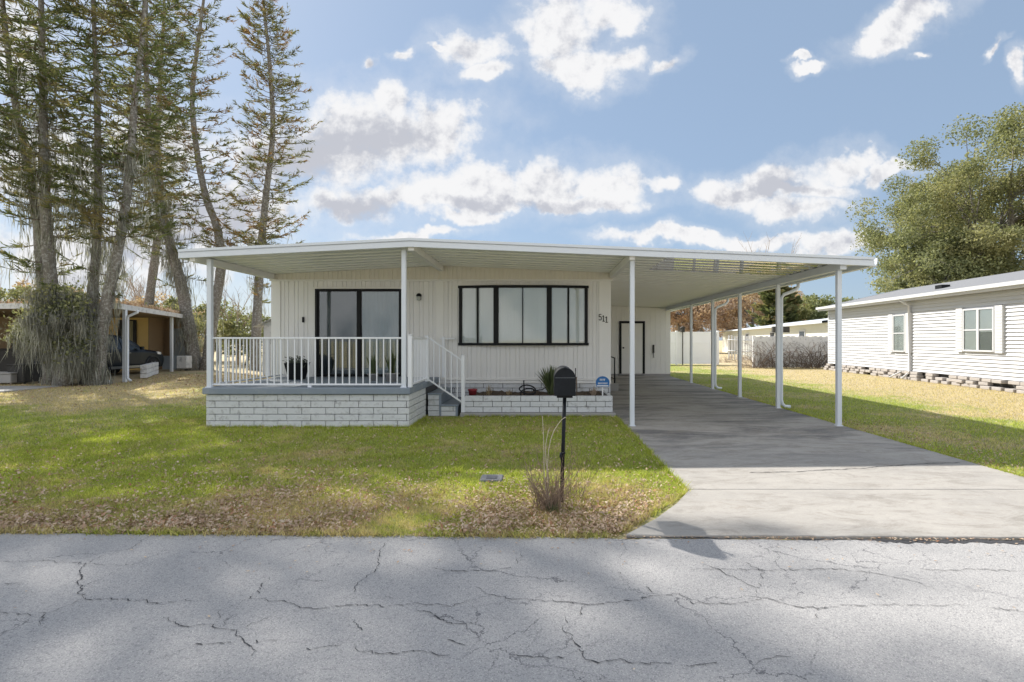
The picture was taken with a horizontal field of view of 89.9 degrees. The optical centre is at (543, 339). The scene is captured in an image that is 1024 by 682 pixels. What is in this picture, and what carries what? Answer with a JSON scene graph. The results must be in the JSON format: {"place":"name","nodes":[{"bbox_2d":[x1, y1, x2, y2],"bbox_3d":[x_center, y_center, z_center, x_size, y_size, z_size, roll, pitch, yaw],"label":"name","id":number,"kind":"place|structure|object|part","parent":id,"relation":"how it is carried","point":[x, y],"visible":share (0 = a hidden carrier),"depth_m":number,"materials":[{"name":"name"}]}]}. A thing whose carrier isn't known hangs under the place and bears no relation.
{"place":"outdoors","nodes":[
{"label":"outdoors","id":0,"kind":"place"},
{"bbox_2d":[0,348,41,376],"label":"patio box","id":1,"kind":"object","parent":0,"point":[10,359],"visible":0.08,"depth_m":19.20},
{"bbox_2d":[0,386,57,392],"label":"neighbour driveway","id":2,"kind":"structure","parent":0,"point":[9,388],"depth_m":15.61,"materials":[{"name":"concrete"}]},
{"bbox_2d":[0,533,1023,681],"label":"road","id":3,"kind":"structure","parent":0,"point":[105,608],"depth_m":2.81,"materials":[{"name":"grey asphalt"}]},
{"bbox_2d":[7,530,1023,668],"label":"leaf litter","id":4,"kind":"object","parent":3,"relation":"on","point":[586,541],"visible":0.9,"depth_m":3.81,"materials":[{"name":"brown plant"}]},
{"bbox_2d":[0,341,1023,540],"bbox_3d":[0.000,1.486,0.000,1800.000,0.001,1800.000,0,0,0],"label":"ground","id":5,"kind":"structure","parent":0,"point":[133,374],"depth_m":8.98,"materials":[{"name":"green plant"}]},
{"bbox_2d":[0,371,26,383],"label":"patio box","id":6,"kind":"object","parent":5,"relation":"on","point":[8,377],"visible":0.7,"depth_m":16.91,"materials":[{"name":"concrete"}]},
{"bbox_2d":[0,285,30,302],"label":"bush","id":7,"kind":"object","parent":5,"relation":"on","point":[14,295],"visible":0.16,"depth_m":28.72,"materials":[{"name":"green plant"}]},
{"bbox_2d":[0,269,31,302],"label":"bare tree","id":8,"kind":"object","parent":5,"relation":"on","point":[15,275],"visible":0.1,"depth_m":35.66,"materials":[{"name":"plant"}]},
{"bbox_2d":[6,363,40,383],"bbox_3d":[-17.617,1.151,17.400,0.588,0.670,0.660,0,0,0],"label":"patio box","id":9,"kind":"object","parent":5,"relation":"on","point":[23,376],"visible":0.73,"depth_m":17.16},
{"bbox_2d":[0,0,73,173],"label":"pine tree","id":10,"kind":"object","parent":5,"relation":"on","point":[39,60],"visible":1,"depth_m":13.23,"materials":[{"name":"green plant"}]},
{"bbox_2d":[11,280,83,294],"bbox_3d":[-29.579,-1.035,30.221,7.029,5.063,4.117,0,0,0],"label":"bush","id":11,"kind":"object","parent":5,"relation":"on","point":[20,283],"visible":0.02,"depth_m":29.90,"materials":[{"name":"plant"}]},
{"bbox_2d":[0,271,110,386],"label":"bush","id":12,"kind":"object","parent":5,"relation":"on","point":[55,330],"visible":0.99,"depth_m":15.94,"materials":[{"name":"green plant"}]},
{"bbox_2d":[0,0,121,384],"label":"pine tree","id":13,"kind":"object","parent":5,"relation":"on","point":[4,154],"visible":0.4,"depth_m":16.86,"materials":[{"name":"green plant"}]},
{"bbox_2d":[0,0,146,385],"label":"pine tree","id":14,"kind":"object","parent":5,"relation":"on","point":[48,240],"visible":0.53,"depth_m":16.47,"materials":[{"name":"green plant"}]},
{"bbox_2d":[0,298,184,381],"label":"home","id":15,"kind":"object","parent":5,"relation":"on","point":[149,327],"visible":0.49,"depth_m":24.40,"materials":[{"name":"yellow"}]},
{"bbox_2d":[118,320,136,343],"bbox_3d":[-20.234,-0.189,24.933,0.844,1.550,0.105,0,0,0],"label":"window","id":16,"kind":"structure","parent":15,"relation":"in","point":[132,323],"depth_m":24.90,"materials":[{"name":"black glass"}]},
{"bbox_2d":[173,329,184,355],"bbox_3d":[-18.340,0.461,25.910,0.809,2.050,0.120,0,0,0],"label":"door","id":17,"kind":"structure","parent":15,"relation":"in","point":[176,352],"depth_m":25.85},
{"bbox_2d":[0,0,190,384],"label":"pine tree","id":18,"kind":"object","parent":5,"relation":"on","point":[92,247],"visible":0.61,"depth_m":16.68,"materials":[{"name":"green plant"}]},
{"bbox_2d":[31,335,163,372],"bbox_3d":[-18.220,0.631,21.320,2.160,1.710,4.600,0,0,0],"label":"parked car","id":19,"kind":"object","parent":5,"relation":"on","point":[139,355],"visible":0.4,"depth_m":21.66,"materials":[{"name":"black paint"}]},
{"bbox_3d":[-17.430,0.143,20.650,0.186,0.509,0.860,0,0,0],"label":"window","id":20,"kind":"part","parent":19,"relation":"part of","materials":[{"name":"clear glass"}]},
{"bbox_3d":[-17.435,0.183,21.650,0.195,0.549,1.000,0,0,0],"label":"window","id":21,"kind":"part","parent":19,"relation":"part of","materials":[{"name":"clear glass"}]},
{"bbox_2d":[44,0,222,385],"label":"pine tree","id":22,"kind":"object","parent":5,"relation":"on","point":[113,271],"visible":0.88,"depth_m":16.69,"materials":[{"name":"green plant"}]},
{"bbox_2d":[120,251,157,302],"bbox_3d":[-25.334,-2.120,32.032,2.043,7.224,4.920,0,0,-33],"label":"bare tree","id":23,"kind":"object","parent":5,"relation":"on","point":[142,288],"visible":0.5,"depth_m":31.85,"materials":[{"name":"brown plant"}]},
{"bbox_2d":[115,291,169,306],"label":"bush","id":24,"kind":"object","parent":5,"relation":"on","point":[142,300],"visible":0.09,"depth_m":30.98,"materials":[{"name":"grey plant"}]},
{"bbox_2d":[79,0,217,370],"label":"pine tree","id":25,"kind":"object","parent":5,"relation":"on","point":[174,264],"visible":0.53,"depth_m":24.80,"materials":[{"name":"green plant"}]},
{"bbox_2d":[140,362,158,377],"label":"block wall","id":26,"kind":"structure","parent":5,"relation":"on","point":[147,370],"depth_m":19.99,"materials":[{"name":"white brick"}]},
{"bbox_2d":[103,0,206,307],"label":"pine tree","id":27,"kind":"object","parent":5,"relation":"on","point":[150,294],"visible":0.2,"depth_m":29.86,"materials":[{"name":"green plant"}]},
{"bbox_2d":[123,272,187,301],"bbox_3d":[-28.523,-1.865,37.453,4.483,6.719,2.860,0,0,-42],"label":"bare tree","id":28,"kind":"object","parent":5,"relation":"on","point":[144,292],"visible":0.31,"depth_m":37.21,"materials":[{"name":"brown plant"}]},
{"bbox_2d":[162,356,176,368],"bbox_3d":[-17.705,1.086,24.400,0.702,0.640,0.200,0,0,0],"label":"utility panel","id":29,"kind":"object","parent":5,"relation":"on","point":[166,364],"visible":0.64,"depth_m":24.30,"materials":[{"name":"grey metal"}]},
{"bbox_2d":[145,295,206,345],"bbox_3d":[-21.891,-0.546,30.139,3.643,4.090,3.675,0,0,33],"label":"bush","id":30,"kind":"object","parent":5,"relation":"on","point":[170,300],"visible":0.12,"depth_m":30.13,"materials":[{"name":"green plant"}]},
{"bbox_2d":[177,356,191,368],"bbox_3d":[-17.080,1.066,24.400,0.488,0.600,0.400,0,0,0],"label":"storage bin","id":31,"kind":"object","parent":5,"relation":"on","point":[184,362],"visible":1,"depth_m":24.20,"materials":[{"name":"white plastic"}]},
{"bbox_2d":[148,0,260,370],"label":"pine tree","id":32,"kind":"object","parent":5,"relation":"on","point":[219,281],"visible":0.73,"depth_m":24.87,"materials":[{"name":"green plant"}]},
{"bbox_2d":[194,308,231,352],"bbox_3d":[-23.914,-0.415,36.173,4.388,3.829,3.405,0,0,-21],"label":"bush","id":33,"kind":"object","parent":5,"relation":"on","point":[203,319],"visible":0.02,"depth_m":35.96,"materials":[{"name":"green plant"}]},
{"bbox_2d":[193,298,262,360],"bbox_3d":[-21.586,-0.691,34.355,5.364,4.379,3.811,0,0,0],"label":"bush","id":34,"kind":"object","parent":5,"relation":"on","point":[202,308],"visible":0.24,"depth_m":33.74,"materials":[{"name":"green plant"}]},
{"bbox_2d":[200,277,266,364],"bbox_3d":[-17.968,-1.248,30.094,3.438,5.473,3.231,0,0,-25],"label":"bare tree","id":35,"kind":"object","parent":5,"relation":"on","point":[237,320],"visible":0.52,"depth_m":29.87,"materials":[{"name":"brown plant"}]},
{"bbox_2d":[216,310,270,364],"bbox_3d":[-17.327,-0.163,30.207,3.902,3.329,3.908,0,0,0],"label":"bush","id":36,"kind":"object","parent":5,"relation":"on","point":[230,327],"visible":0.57,"depth_m":29.43,"materials":[{"name":"green plant"}]},
{"bbox_2d":[197,0,324,370],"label":"pine tree","id":37,"kind":"object","parent":5,"relation":"on","point":[262,226],"visible":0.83,"depth_m":24.79,"materials":[{"name":"green plant"}]},
{"bbox_2d":[253,319,270,374],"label":"garden shed","id":38,"kind":"structure","parent":5,"relation":"on","point":[266,324],"depth_m":21.00,"materials":[{"name":"white wood"}]},
{"bbox_2d":[202,334,464,426],"bbox_3d":[-3.626,0.724,9.910,4.227,1.625,2.580,0,0,0],"label":"porch","id":39,"kind":"object","parent":5,"relation":"on","point":[336,401],"visible":0.99,"depth_m":8.70,"materials":[{"name":"white painted brick"},{"name":"white aluminium"},{"name":"grey painted concrete"}]},
{"bbox_2d":[282,355,310,379],"bbox_3d":[-5.043,0.566,10.511,0.463,0.490,0.425,0,0,0],"label":"porch planter","id":40,"kind":"object","parent":39,"relation":"on","point":[298,369],"visible":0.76,"depth_m":10.37,"materials":[{"name":"black ceramic"}]},
{"bbox_2d":[366,354,379,380],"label":"snake plant","id":41,"kind":"object","parent":39,"relation":"on","point":[373,369],"visible":0.84,"depth_m":10.14,"materials":[{"name":"green plant"}]},
{"bbox_2d":[382,350,398,381],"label":"snake plant","id":42,"kind":"object","parent":39,"relation":"on","point":[393,372],"visible":0.91,"depth_m":9.86,"materials":[{"name":"green plant"}]},
{"bbox_2d":[480,474,503,481],"bbox_3d":[-0.545,1.482,5.453,0.240,0.049,0.240,0,0,0],"label":"valve box","id":43,"kind":"object","parent":5,"relation":"on","point":[491,477],"visible":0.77,"depth_m":5.42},
{"bbox_2d":[0,373,1023,536],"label":"fallen leaves","id":44,"kind":"object","parent":5,"relation":"on","point":[189,519],"visible":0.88,"depth_m":4.50,"materials":[{"name":"brown plant"}]},
{"bbox_2d":[178,238,877,425],"bbox_3d":[-0.253,-0.102,16.349,11.675,3.177,15.702,0,0,0],"label":"mobile home","id":45,"kind":"object","parent":5,"relation":"on","point":[510,316],"visible":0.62,"depth_m":11.14,"materials":[{"name":"beige metal"}]},
{"bbox_2d":[315,289,400,376],"bbox_3d":[-4.014,-0.151,11.140,1.874,1.905,0.100,0,0,0],"label":"sliding door","id":46,"kind":"structure","parent":45,"relation":"in","point":[338,312],"depth_m":11.16,"materials":[{"name":"black glass"}]},
{"bbox_2d":[458,285,588,344],"bbox_3d":[-0.429,-0.527,11.109,2.848,1.302,0.159,0,0,0],"label":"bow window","id":47,"kind":"structure","parent":45,"relation":"in","point":[488,314],"depth_m":11.09,"materials":[{"name":"black glass"}]},
{"bbox_2d":[460,411,615,416],"bbox_3d":[-0.100,1.474,10.030,3.000,0.125,0.340,0,0,0],"label":"concrete strip","id":48,"kind":"object","parent":5,"relation":"on","point":[514,414],"visible":0.44,"depth_m":9.86,"materials":[{"name":"grey concrete"}]},
{"bbox_2d":[465,390,612,411],"bbox_3d":[-0.090,1.285,10.536,2.880,0.403,1.209,0,0,0],"label":"planter bed","id":49,"kind":"object","parent":5,"relation":"on","point":[537,401],"visible":0.91,"depth_m":9.94,"materials":[{"name":"white brick"}]},
{"bbox_2d":[468,389,476,394],"bbox_3d":[-1.437,1.066,10.450,0.190,0.120,0.187,0,0,0],"label":"flower pot","id":50,"kind":"object","parent":49,"relation":"on","point":[472,391],"visible":0.97,"depth_m":10.38,"materials":[{"name":"red ceramic"}]},
{"bbox_2d":[486,386,493,394],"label":"dried plant","id":51,"kind":"object","parent":49,"relation":"on","point":[489,392],"visible":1,"depth_m":10.38,"materials":[{"name":"beige plant"}]},
{"bbox_2d":[519,380,549,394],"bbox_3d":[-0.173,1.001,10.400,0.642,0.352,0.226,0,0,0],"label":"garden hose","id":52,"kind":"object","parent":49,"relation":"on","point":[524,389],"visible":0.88,"depth_m":10.40,"materials":[{"name":"rubber"}]},
{"bbox_2d":[537,365,555,394],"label":"yucca plant","id":53,"kind":"object","parent":49,"relation":"on","point":[548,379],"visible":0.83,"depth_m":10.36,"materials":[{"name":"green plant"}]},
{"bbox_2d":[589,386,597,395],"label":"agave plant","id":54,"kind":"object","parent":49,"relation":"on","point":[593,392],"visible":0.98,"depth_m":10.33,"materials":[{"name":"beige plant"}]},
{"bbox_2d":[596,376,608,395],"bbox_3d":[1.177,1.004,10.125,0.270,0.565,0.035,0,0,0],"label":"yard sign","id":55,"kind":"object","parent":49,"relation":"on","point":[602,381],"visible":0.98,"depth_m":10.11,"materials":[{"name":"white paint"}]},
{"bbox_2d":[546,502,557,513],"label":"grass tuft","id":56,"kind":"object","parent":5,"relation":"on","point":[554,508],"visible":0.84,"depth_m":4.38,"materials":[{"name":"brown plant"}]},
{"bbox_2d":[513,416,604,513],"bbox_3d":[0.156,1.077,4.544,0.916,0.824,0.685,0,0,-28],"label":"dry shrub","id":57,"kind":"object","parent":5,"relation":"on","point":[545,499],"visible":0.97,"depth_m":4.47,"materials":[{"name":"brown plant"}]},
{"bbox_2d":[554,366,575,503],"bbox_3d":[0.195,0.889,4.735,0.194,1.294,0.470,0,0,0],"label":"mailbox","id":58,"kind":"object","parent":5,"relation":"on","point":[564,382],"visible":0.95,"depth_m":4.52,"materials":[{"name":"black metal"}]},
{"bbox_2d":[554,367,575,395],"bbox_3d":[0.193,0.370,4.514,0.190,0.255,0.029,0,0,0],"label":"door","id":59,"kind":"structure","parent":58,"relation":"in","point":[564,378],"depth_m":4.52,"materials":[{"name":"black metal"}]},
{"bbox_2d":[670,306,709,331],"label":"background tree","id":60,"kind":"object","parent":5,"relation":"on","point":[678,325],"visible":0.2,"depth_m":58.97,"materials":[{"name":"brown plant"}]},
{"bbox_2d":[670,331,718,364],"bbox_3d":[6.709,0.471,30.500,7.498,2.030,0.140,0,0,0],"label":"vinyl fence","id":61,"kind":"object","parent":5,"relation":"on","point":[701,347],"visible":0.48,"depth_m":30.48,"materials":[{"name":"white plastic"}]},
{"bbox_2d":[670,297,737,337],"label":"background tree","id":62,"kind":"object","parent":5,"relation":"on","point":[702,314],"visible":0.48,"depth_m":56.75,"materials":[{"name":"brown plant"}]},
{"bbox_2d":[704,297,754,331],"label":"background tree","id":63,"kind":"object","parent":5,"relation":"on","point":[718,303],"visible":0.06,"depth_m":60.79,"materials":[{"name":"brown plant"}]},
{"bbox_2d":[719,355,749,362],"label":"dry weeds","id":64,"kind":"object","parent":5,"relation":"on","point":[730,357],"visible":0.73,"depth_m":33.42,"materials":[{"name":"beige plant"}]},
{"bbox_2d":[719,295,757,336],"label":"background tree","id":65,"kind":"object","parent":5,"relation":"on","point":[732,318],"visible":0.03,"depth_m":65.10,"materials":[{"name":"grey plant"}]},
{"bbox_2d":[727,335,755,359],"bbox_3d":[13.649,0.538,34.709,2.142,1.696,0.605,0,0,0],"label":"picket fence","id":66,"kind":"object","parent":5,"relation":"on","point":[747,339],"visible":0.64,"depth_m":34.63,"materials":[{"name":"white wood"}]},
{"bbox_2d":[728,359,760,367],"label":"dry weeds","id":67,"kind":"object","parent":5,"relation":"on","point":[743,366],"visible":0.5,"depth_m":27.05,"materials":[{"name":"beige plant"}]},
{"bbox_2d":[716,293,774,329],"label":"background tree","id":68,"kind":"object","parent":5,"relation":"on","point":[747,316],"visible":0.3,"depth_m":57.50,"materials":[{"name":"brown plant"}]},
{"bbox_2d":[721,341,817,368],"bbox_3d":[11.848,0.790,26.712,5.160,1.413,2.795,0,0,0],"label":"bare vine","id":69,"kind":"object","parent":5,"relation":"on","point":[767,360],"visible":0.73,"depth_m":26.53,"materials":[{"name":"brown plant"}]},
{"bbox_2d":[739,233,801,253],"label":"bare tree","id":70,"kind":"object","parent":5,"relation":"on","point":[769,243],"visible":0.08,"depth_m":61.50,"materials":[{"name":"plant"}]},
{"bbox_2d":[719,318,827,361],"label":"house","id":71,"kind":"structure","parent":5,"relation":"on","point":[817,328],"depth_m":35.24,"materials":[{"name":"metal"}]},
{"bbox_2d":[799,330,805,336],"bbox_3d":[16.197,-0.064,32.031,0.060,1.100,1.200,0,0,10],"label":"window","id":72,"kind":"structure","parent":71,"relation":"in","point":[801,332],"depth_m":31.86,"materials":[{"name":"white plastic"}]},
{"bbox_2d":[745,286,803,326],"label":"pine tree","id":73,"kind":"object","parent":5,"relation":"on","point":[791,303],"visible":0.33,"depth_m":49.27,"materials":[{"name":"green plant"}]},
{"bbox_2d":[754,285,803,323],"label":"background tree","id":74,"kind":"object","parent":5,"relation":"on","point":[799,291],"visible":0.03,"depth_m":66.38,"materials":[{"name":"green plant"}]},
{"bbox_2d":[752,336,827,367],"bbox_3d":[13.181,0.636,27.080,4.161,1.700,0.200,0,0,0],"label":"board fence","id":75,"kind":"object","parent":5,"relation":"on","point":[802,341],"visible":0.53,"depth_m":26.99,"materials":[{"name":"grey wood"}]},
{"bbox_2d":[765,342,827,368],"bbox_3d":[14.326,0.789,26.834,5.592,1.415,3.004,0,0,0],"label":"bare vine","id":76,"kind":"object","parent":5,"relation":"on","point":[808,365],"visible":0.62,"depth_m":26.62,"materials":[{"name":"plant"}]},
{"bbox_2d":[790,294,827,320],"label":"background tree","id":77,"kind":"object","parent":5,"relation":"on","point":[806,313],"visible":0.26,"depth_m":51.08,"materials":[{"name":"green plant"}]},
{"bbox_2d":[802,293,843,313],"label":"background tree","id":78,"kind":"object","parent":5,"relation":"on","point":[826,302],"visible":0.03,"depth_m":55.16,"materials":[{"name":"green plant"}]},
{"bbox_2d":[821,296,858,318],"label":"background tree","id":79,"kind":"object","parent":5,"relation":"on","point":[844,300],"visible":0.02,"depth_m":50.13,"materials":[{"name":"green plant"}]},
{"bbox_2d":[816,270,1023,393],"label":"neighbour home","id":80,"kind":"object","parent":5,"relation":"on","point":[967,332],"visible":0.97,"depth_m":17.51,"materials":[{"name":"white plastic"}]},
{"bbox_2d":[893,314,904,351],"bbox_3d":[13.656,-0.249,19.614,0.110,1.430,0.740,0,0,4],"label":"window","id":81,"kind":"structure","parent":80,"relation":"in","point":[898,320],"depth_m":19.59,"materials":[{"name":"glass"}]},
{"bbox_2d":[962,307,994,351],"bbox_3d":[13.390,-0.304,15.740,0.110,1.340,1.227,0,0,4],"label":"window","id":82,"kind":"structure","parent":80,"relation":"in","point":[978,324],"depth_m":15.70,"materials":[{"name":"glass"}]},
{"bbox_2d":[845,101,1023,293],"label":"oak tree","id":83,"kind":"object","parent":5,"relation":"on","point":[949,195],"visible":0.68,"depth_m":31.50,"materials":[{"name":"green plant"}]},
{"bbox_2d":[870,218,1023,297],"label":"oak tree","id":84,"kind":"object","parent":5,"relation":"on","point":[937,265],"visible":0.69,"depth_m":29.94,"materials":[{"name":"green plant"}]},
{"bbox_2d":[0,0,1023,340],"label":"sky","id":85,"kind":"structure","parent":0,"point":[671,124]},
{"bbox_2d":[680,326,684,364],"bbox_3d":[8.257,0.339,30.285,0.320,2.294,0.270,0,0,0],"label":"mailbox","id":86,"kind":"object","parent":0,"point":[682,329],"depth_m":30.28,"materials":[{"name":"black metal"}]},
{"bbox_2d":[772,326,789,331],"bbox_3d":[14.376,0.343,31.000,1.000,2.286,0.200,0,0,0],"label":"window","id":87,"kind":"structure","parent":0,"point":[786,328],"depth_m":30.90,"materials":[{"name":"white glass"}]},
{"bbox_2d":[610,376,1023,539],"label":"driveway","id":88,"kind":"structure","parent":0,"point":[746,467],"depth_m":5.40,"materials":[{"name":"concrete"}]},
{"bbox_2d":[610,356,617,390],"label":"side steps","id":89,"kind":"structure","parent":88,"relation":"on","point":[613,385],"depth_m":14.60,"materials":[{"name":"concrete"}]},
{"bbox_2d":[611,306,669,375],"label":"storage shed","id":90,"kind":"structure","parent":88,"relation":"on","point":[652,341],"depth_m":20.80,"materials":[{"name":"cream siding"}]},
{"bbox_2d":[622,323,642,372],"bbox_3d":[3.610,0.347,20.747,0.856,2.018,0.104,0,0,0],"label":"door","id":91,"kind":"structure","parent":90,"relation":"in","point":[625,326],"depth_m":20.77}
]}

